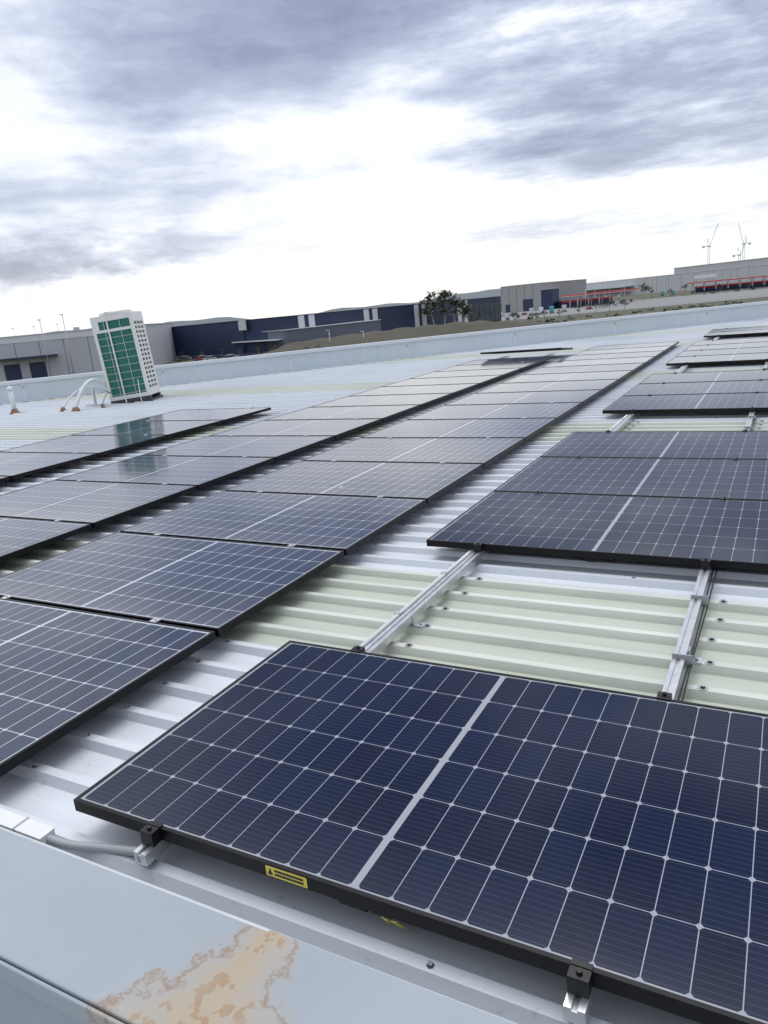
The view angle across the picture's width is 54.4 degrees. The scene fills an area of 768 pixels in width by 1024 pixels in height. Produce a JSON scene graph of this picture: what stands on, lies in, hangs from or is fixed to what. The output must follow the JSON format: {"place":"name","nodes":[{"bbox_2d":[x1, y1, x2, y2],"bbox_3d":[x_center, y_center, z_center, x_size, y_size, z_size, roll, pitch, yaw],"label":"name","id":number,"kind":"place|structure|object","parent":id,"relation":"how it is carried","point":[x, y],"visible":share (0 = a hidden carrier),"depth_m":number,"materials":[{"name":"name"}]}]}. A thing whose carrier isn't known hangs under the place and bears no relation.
{"place":"outdoors","nodes":[
{"label":"outdoors","id":0,"kind":"place"},
{"bbox_2d":[0,322,175,381],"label":"grey warehouse","id":1,"kind":"structure","parent":0,"point":[22,357],"depth_m":236.85,"materials":[{"name":"white metal"}]},
{"bbox_2d":[48,289,500,332],"bbox_3d":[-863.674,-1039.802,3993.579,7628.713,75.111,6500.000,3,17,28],"label":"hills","id":2,"kind":"structure","parent":0,"point":[487,293],"depth_m":6187.31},
{"bbox_2d":[232,319,380,349],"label":"dark warehouse","id":3,"kind":"structure","parent":0,"point":[278,339],"depth_m":260.23,"materials":[{"name":"grey metal"}]},
{"bbox_2d":[0,0,767,336],"label":"sky","id":4,"kind":"structure","parent":0,"point":[164,160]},
{"bbox_2d":[164,286,767,364],"bbox_3d":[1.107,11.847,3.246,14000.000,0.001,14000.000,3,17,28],"label":"ground","id":5,"kind":"structure","parent":0,"point":[627,312],"depth_m":364.52,"materials":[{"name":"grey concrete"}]},
{"bbox_2d":[238,320,246,355],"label":"billboard sign","id":6,"kind":"object","parent":5,"relation":"on","point":[242,325],"visible":0.79,"depth_m":263.94,"materials":[{"name":"white metal"}]},
{"bbox_2d":[172,296,501,358],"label":"warehouse building","id":7,"kind":"structure","parent":5,"relation":"on","point":[209,339],"depth_m":281.08,"materials":[{"name":"blue"}]},
{"bbox_2d":[38,281,722,376],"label":"light poles","id":8,"kind":"object","parent":5,"relation":"on","point":[326,330],"visible":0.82,"depth_m":233.93,"materials":[{"name":"grey metal"}]},
{"bbox_2d":[259,320,568,354],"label":"earth mound","id":9,"kind":"object","parent":5,"relation":"on","point":[456,327],"visible":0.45,"depth_m":235.01,"materials":[{"name":"brown soil"}]},
{"bbox_2d":[180,282,749,357],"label":"trees","id":10,"kind":"object","parent":5,"relation":"on","point":[467,309],"visible":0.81,"depth_m":310.74,"materials":[{"name":"green plant"}]},
{"bbox_2d":[171,294,766,362],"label":"yard fences","id":11,"kind":"object","parent":5,"relation":"on","point":[521,321],"visible":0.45,"depth_m":332.01,"materials":[{"name":"grey"}]},
{"bbox_2d":[536,300,742,321],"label":"verge shrubs","id":12,"kind":"object","parent":5,"relation":"on","point":[664,310],"visible":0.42,"depth_m":323.21,"materials":[{"name":"green plant"}]},
{"bbox_2d":[586,257,767,297],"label":"long warehouse","id":13,"kind":"structure","parent":5,"relation":"on","point":[679,278],"depth_m":817.28,"materials":[{"name":"grey"}]},
{"bbox_2d":[702,223,718,263],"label":"tower crane","id":14,"kind":"object","parent":5,"relation":"on","point":[709,243],"visible":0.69,"depth_m":1306.74,"materials":[{"name":"white paint"}]},
{"bbox_2d":[686,276,767,292],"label":"loading dock canopy","id":15,"kind":"object","parent":5,"relation":"on","point":[730,286],"visible":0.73,"depth_m":650.61,"materials":[{"name":"red metal"}]},
{"bbox_2d":[732,240,746,259],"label":"tower crane","id":16,"kind":"object","parent":5,"relation":"on","point":[739,254],"visible":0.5,"depth_m":1292.17,"materials":[{"name":"white paint"}]},
{"bbox_2d":[738,223,750,259],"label":"tower crane","id":17,"kind":"object","parent":5,"relation":"on","point":[743,243],"visible":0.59,"depth_m":1285.09,"materials":[{"name":"white paint"}]},
{"bbox_2d":[541,288,558,309],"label":"dark building annex","id":18,"kind":"object","parent":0,"point":[549,297],"visible":0.71,"depth_m":543.95,"materials":[{"name":"blue metal"}]},
{"bbox_2d":[501,288,767,320],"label":"hardstand pavement","id":19,"kind":"structure","parent":0,"point":[679,300],"depth_m":452.57,"materials":[{"name":"concrete"}]},
{"bbox_2d":[173,287,763,360],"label":"parked cars","id":20,"kind":"object","parent":19,"relation":"on","point":[200,357],"visible":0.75,"depth_m":283.39,"materials":[{"name":"white"}]},
{"bbox_2d":[529,308,533,315],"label":"white truck","id":21,"kind":"object","parent":19,"relation":"on","point":[531,311],"visible":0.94,"depth_m":436.38,"materials":[{"name":"white metal"}]},
{"bbox_2d":[501,279,586,312],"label":"warehouse building","id":22,"kind":"structure","parent":19,"relation":"on","point":[520,298],"depth_m":560.68,"materials":[{"name":"grey metal"}]},
{"bbox_2d":[549,306,553,312],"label":"shipping container","id":23,"kind":"object","parent":19,"relation":"on","point":[551,309],"visible":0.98,"depth_m":437.12,"materials":[{"name":"teal metal"}]},
{"bbox_2d":[555,288,639,308],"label":"red canopy","id":24,"kind":"object","parent":19,"relation":"on","point":[591,301],"visible":0.81,"depth_m":545.43,"materials":[{"name":"red metal"}]},
{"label":"warehouse walls","id":25,"kind":"object","parent":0,"visible":0},
{"bbox_2d":[0,829,514,1023],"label":"parapet capping","id":26,"kind":"structure","parent":25,"relation":"on","point":[82,942],"depth_m":1.43,"materials":[{"name":"paint"}]},
{"bbox_2d":[0,301,767,403],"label":"parapet wall","id":27,"kind":"structure","parent":25,"relation":"on","point":[33,389],"depth_m":19.09,"materials":[{"name":"metal"}]},
{"label":"roof underlay","id":28,"kind":"object","parent":25,"relation":"on","visible":0},
{"bbox_2d":[0,318,767,1023],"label":"roof sheeting","id":29,"kind":"object","parent":28,"relation":"on","point":[606,624],"visible":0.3,"depth_m":3.13,"materials":[{"name":"metal"}]},
{"bbox_2d":[7,386,20,414],"bbox_3d":[-7.094,-2.131,14.257,0.234,0.530,0.240,3,17,28],"label":"roof vent pipe","id":30,"kind":"object","parent":29,"relation":"on","point":[14,409],"visible":0.96,"depth_m":14.23,"materials":[{"name":"white plastic"}]},
{"bbox_2d":[0,808,55,844],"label":"cable duct","id":31,"kind":"object","parent":29,"relation":"on","point":[27,827],"visible":0.79,"depth_m":2.03,"materials":[{"name":"white plastic"}]},
{"bbox_2d":[46,834,140,862],"bbox_3d":[-0.745,0.870,1.950,0.342,0.054,0.055,1,17,23],"label":"flexible conduit","id":32,"kind":"object","parent":29,"relation":"on","point":[83,846],"visible":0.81,"depth_m":1.96,"materials":[{"name":"grey"}]},
{"bbox_2d":[60,378,142,411],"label":"pipes","id":33,"kind":"object","parent":29,"relation":"on","point":[81,390],"visible":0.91,"depth_m":13.92,"materials":[{"name":"white plastic"}]},
{"bbox_2d":[89,309,162,403],"bbox_3d":[-4.955,-2.978,14.363,0.840,1.721,0.700,-9,15,3],"label":"air conditioning unit","id":34,"kind":"object","parent":29,"relation":"on","point":[123,349],"visible":0.98,"depth_m":14.11,"materials":[{"name":"white metal"}]},
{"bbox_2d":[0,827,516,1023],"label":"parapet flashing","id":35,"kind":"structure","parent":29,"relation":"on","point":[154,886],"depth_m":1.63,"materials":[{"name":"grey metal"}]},
{"bbox_2d":[338,900,406,928],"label":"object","id":36,"kind":"object","parent":29,"relation":"on","point":[383,918],"visible":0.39,"depth_m":1.63,"materials":[{"name":"black plastic"}]},
{"bbox_2d":[5,362,743,968],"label":"roof screws","id":37,"kind":"object","parent":29,"relation":"on","point":[429,964],"visible":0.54,"depth_m":3.18,"materials":[{"name":"silver metal"}]},
{"bbox_2d":[133,336,767,1023],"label":"mounting rails","id":38,"kind":"object","parent":29,"relation":"on","point":[575,1008],"visible":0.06,"depth_m":2.90,"materials":[{"name":"metal"}]},
{"bbox_2d":[0,476,9,482],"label":"solar panel","id":39,"kind":"object","parent":38,"relation":"on","point":[4,478],"visible":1,"depth_m":7.02,"materials":[{"name":"blue glass"}]},
{"bbox_2d":[0,517,91,562],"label":"solar panel","id":40,"kind":"object","parent":38,"relation":"on","point":[19,536],"visible":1,"depth_m":4.89,"materials":[{"name":"blue glass"}]},
{"bbox_2d":[0,452,96,478],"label":"solar panel","id":41,"kind":"object","parent":38,"relation":"on","point":[14,465],"visible":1,"depth_m":7.76,"materials":[{"name":"blue glass"}]},
{"bbox_2d":[0,435,166,455],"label":"solar panel","id":42,"kind":"object","parent":38,"relation":"on","point":[99,445],"visible":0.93,"depth_m":8.70,"materials":[{"name":"blue glass"}]},
{"bbox_2d":[0,480,196,527],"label":"solar panel","id":43,"kind":"object","parent":38,"relation":"on","point":[95,504],"visible":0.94,"depth_m":5.73,"materials":[{"name":"blue glass"}]},
{"bbox_2d":[0,598,215,776],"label":"solar panel","id":44,"kind":"object","parent":38,"relation":"on","point":[64,672],"visible":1,"depth_m":2.88,"materials":[{"name":"blue glass"}]},
{"bbox_2d":[72,420,223,437],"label":"solar panel","id":45,"kind":"object","parent":38,"relation":"on","point":[170,428],"visible":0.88,"depth_m":9.58,"materials":[{"name":"blue glass"}]},
{"bbox_2d":[55,455,274,488],"bbox_3d":[-1.967,-0.375,6.723,1.680,0.035,1.020,3,17,28],"label":"solar panel","id":46,"kind":"object","parent":38,"relation":"on","point":[199,472],"visible":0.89,"depth_m":6.64,"materials":[{"name":"blue glass"}]},
{"bbox_2d":[0,532,344,636],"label":"solar panel","id":47,"kind":"object","parent":38,"relation":"on","point":[219,587],"visible":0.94,"depth_m":3.79,"materials":[{"name":"blue glass"}]},
{"bbox_2d":[133,407,270,421],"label":"solar panel","id":48,"kind":"object","parent":38,"relation":"on","point":[227,414],"visible":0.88,"depth_m":10.46,"materials":[{"name":"blue glass"}]},
{"bbox_2d":[141,436,334,460],"bbox_3d":[-1.484,-0.661,7.602,1.680,0.035,1.020,3,17,28],"label":"solar panel","id":49,"kind":"object","parent":38,"relation":"on","point":[278,447],"visible":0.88,"depth_m":7.53,"materials":[{"name":"blue glass"}]},
{"bbox_2d":[120,491,426,554],"bbox_3d":[-0.703,0.036,4.793,1.680,0.035,1.020,3,17,28],"label":"solar panel","id":50,"kind":"object","parent":38,"relation":"on","point":[347,525],"visible":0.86,"depth_m":4.70,"materials":[{"name":"blue glass"}]},
{"bbox_2d":[209,419,381,438],"bbox_3d":[-1.001,-0.947,8.481,1.680,0.035,1.020,3,17,28],"label":"solar panel","id":51,"kind":"object","parent":38,"relation":"on","point":[336,428],"visible":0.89,"depth_m":8.41,"materials":[{"name":"blue glass"}]},
{"bbox_2d":[1,344,654,622],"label":"panel clamps","id":52,"kind":"object","parent":38,"relation":"on","point":[155,620],"visible":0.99,"depth_m":5.87,"materials":[{"name":"metal"}]},
{"bbox_2d":[266,405,420,420],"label":"solar panel","id":53,"kind":"object","parent":38,"relation":"on","point":[384,412],"visible":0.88,"depth_m":9.30,"materials":[{"name":"blue glass"}]},
{"bbox_2d":[225,461,482,503],"bbox_3d":[-0.220,-0.250,5.672,1.680,0.035,1.020,3,17,28],"label":"solar panel","id":54,"kind":"object","parent":38,"relation":"on","point":[429,482],"visible":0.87,"depth_m":5.59,"materials":[{"name":"blue glass"}]},
{"bbox_2d":[311,393,452,406],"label":"solar panel","id":55,"kind":"object","parent":38,"relation":"on","point":[422,400],"visible":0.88,"depth_m":10.18,"materials":[{"name":"blue glass"}]},
{"bbox_2d":[302,438,524,467],"bbox_3d":[0.263,-0.536,6.551,1.680,0.035,1.020,3,17,28],"label":"solar panel","id":56,"kind":"object","parent":38,"relation":"on","point":[485,452],"visible":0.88,"depth_m":6.48,"materials":[{"name":"blue glass"}]},
{"bbox_2d":[350,383,479,395],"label":"solar panel","id":57,"kind":"object","parent":38,"relation":"on","point":[454,389],"visible":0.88,"depth_m":11.07,"materials":[{"name":"blue glass"}]},
{"bbox_2d":[73,640,767,1023],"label":"solar panel","id":58,"kind":"object","parent":38,"relation":"on","point":[619,840],"visible":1,"depth_m":1.87,"materials":[{"name":"blue glass"}]},
{"bbox_2d":[265,865,307,888],"bbox_3d":[-0.224,0.835,1.710,0.115,0.028,0.001,3,17,28],"label":"warning label","id":59,"kind":"object","parent":58,"relation":"attached to","point":[286,876],"visible":1,"depth_m":1.71,"materials":[{"name":"yellow plastic"}]},
{"bbox_2d":[382,375,502,386],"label":"solar panel","id":60,"kind":"object","parent":38,"relation":"on","point":[480,380],"visible":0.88,"depth_m":11.95,"materials":[{"name":"blue glass"}]},
{"bbox_2d":[140,328,767,998],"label":"panel clamps","id":61,"kind":"object","parent":38,"relation":"on","point":[578,970],"visible":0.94,"depth_m":1.87,"materials":[{"name":"black metal"}]},
{"bbox_2d":[361,418,556,440],"bbox_3d":[0.747,-0.822,7.429,1.680,0.035,1.020,3,17,28],"label":"solar panel","id":62,"kind":"object","parent":38,"relation":"on","point":[527,428],"visible":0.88,"depth_m":7.36,"materials":[{"name":"blue glass"}]},
{"bbox_2d":[410,368,521,378],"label":"solar panel","id":63,"kind":"object","parent":38,"relation":"on","point":[485,372],"visible":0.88,"depth_m":12.83,"materials":[{"name":"blue glass"}]},
{"bbox_2d":[434,361,539,371],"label":"solar panel","id":64,"kind":"object","parent":38,"relation":"on","point":[523,365],"visible":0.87,"depth_m":13.71,"materials":[{"name":"blue glass"}]},
{"bbox_2d":[407,402,581,420],"bbox_3d":[1.230,-1.108,8.308,1.680,0.035,1.020,3,17,28],"label":"solar panel","id":65,"kind":"object","parent":38,"relation":"on","point":[557,411],"visible":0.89,"depth_m":8.25,"materials":[{"name":"blue glass"}]},
{"bbox_2d":[459,356,554,364],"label":"solar panel","id":66,"kind":"object","parent":38,"relation":"on","point":[541,359],"visible":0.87,"depth_m":14.60,"materials":[{"name":"blue glass"}]},
{"bbox_2d":[445,389,601,404],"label":"solar panel","id":67,"kind":"object","parent":38,"relation":"on","point":[583,396],"visible":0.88,"depth_m":9.14,"materials":[{"name":"blue glass"}]},
{"bbox_2d":[480,348,572,353],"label":"solar panel","id":68,"kind":"object","parent":38,"relation":"on","point":[530,350],"visible":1,"depth_m":15.20,"materials":[{"name":"black glass"}]},
{"bbox_2d":[476,379,618,392],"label":"solar panel","id":69,"kind":"object","parent":38,"relation":"on","point":[604,384],"visible":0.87,"depth_m":10.02,"materials":[{"name":"glass"}]},
{"bbox_2d":[502,370,632,382],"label":"solar panel","id":70,"kind":"object","parent":38,"relation":"on","point":[603,375],"visible":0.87,"depth_m":10.91,"materials":[{"name":"glass"}]},
{"bbox_2d":[523,363,644,374],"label":"solar panel","id":71,"kind":"object","parent":38,"relation":"on","point":[596,368],"visible":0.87,"depth_m":11.79,"materials":[{"name":"glass"}]},
{"bbox_2d":[426,491,767,571],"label":"solar panel","id":72,"kind":"object","parent":38,"relation":"on","point":[729,534],"visible":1,"depth_m":3.92,"materials":[{"name":"blue glass"}]},
{"bbox_2d":[543,356,654,366],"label":"solar panel","id":73,"kind":"object","parent":38,"relation":"on","point":[645,360],"visible":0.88,"depth_m":12.68,"materials":[{"name":"grey glass"}]},
{"bbox_2d":[559,351,663,360],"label":"solar panel","id":74,"kind":"object","parent":38,"relation":"on","point":[618,355],"visible":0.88,"depth_m":13.55,"materials":[{"name":"grey glass"}]},
{"bbox_2d":[574,346,671,354],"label":"solar panel","id":75,"kind":"object","parent":38,"relation":"on","point":[637,349],"visible":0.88,"depth_m":14.44,"materials":[{"name":"grey glass"}]},
{"bbox_2d":[494,457,767,500],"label":"solar panel","id":76,"kind":"object","parent":38,"relation":"on","point":[739,479],"visible":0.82,"depth_m":4.88,"materials":[{"name":"blue glass"}]},
{"bbox_2d":[587,341,678,349],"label":"solar panel","id":77,"kind":"object","parent":38,"relation":"on","point":[673,344],"visible":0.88,"depth_m":15.31,"materials":[{"name":"grey glass"}]},
{"bbox_2d":[540,431,767,459],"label":"solar panel","id":78,"kind":"object","parent":38,"relation":"on","point":[692,444],"visible":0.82,"depth_m":5.79,"materials":[{"name":"blue glass"}]},
{"bbox_2d":[565,363,767,700],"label":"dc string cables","id":79,"kind":"object","parent":38,"relation":"attached to","point":[690,658],"visible":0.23,"depth_m":2.88,"materials":[{"name":"black plastic"}]},
{"bbox_2d":[602,392,767,413],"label":"solar panel","id":80,"kind":"object","parent":38,"relation":"on","point":[717,402],"visible":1,"depth_m":7.61,"materials":[{"name":"blue glass"}]},
{"bbox_2d":[623,380,767,395],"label":"solar panel","id":81,"kind":"object","parent":38,"relation":"on","point":[740,386],"visible":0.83,"depth_m":8.60,"materials":[{"name":"grey glass"}]},
{"bbox_2d":[639,369,767,383],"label":"solar panel","id":82,"kind":"object","parent":38,"relation":"on","point":[711,376],"visible":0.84,"depth_m":9.51,"materials":[{"name":"grey glass"}]},
{"bbox_2d":[666,352,767,365],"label":"solar panel","id":83,"kind":"object","parent":38,"relation":"on","point":[728,358],"visible":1,"depth_m":11.40,"materials":[{"name":"grey glass"}]},
{"bbox_2d":[676,347,767,356],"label":"solar panel","id":84,"kind":"object","parent":38,"relation":"on","point":[726,351],"visible":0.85,"depth_m":12.44,"materials":[{"name":"grey glass"}]},
{"bbox_2d":[684,342,767,350],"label":"solar panel","id":85,"kind":"object","parent":38,"relation":"on","point":[729,346],"visible":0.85,"depth_m":13.34,"materials":[{"name":"grey glass"}]},
{"bbox_2d":[691,337,767,345],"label":"solar panel","id":86,"kind":"object","parent":38,"relation":"on","point":[743,340],"visible":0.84,"depth_m":14.24,"materials":[{"name":"grey glass"}]},
{"bbox_2d":[704,329,767,337],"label":"solar panel","id":87,"kind":"object","parent":38,"relation":"on","point":[739,333],"visible":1,"depth_m":16.11,"materials":[{"name":"grey glass"}]},
{"bbox_2d":[708,326,767,332],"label":"solar panel","id":88,"kind":"object","parent":38,"relation":"on","point":[740,329],"visible":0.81,"depth_m":17.21,"materials":[{"name":"grey glass"}]},
{"bbox_2d":[359,337,716,646],"bbox_3d":[3.770,-1.752,9.936,0.034,0.029,18.600,3,17,28],"label":"mounting rail","id":89,"kind":"object","parent":29,"relation":"on","point":[382,628],"visible":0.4,"depth_m":3.36,"materials":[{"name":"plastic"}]},
{"bbox_2d":[405,369,763,690],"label":"roof screws","id":90,"kind":"object","parent":29,"relation":"on","point":[707,662],"visible":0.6,"depth_m":2.96,"materials":[{"name":"silver metal"}]}
]}

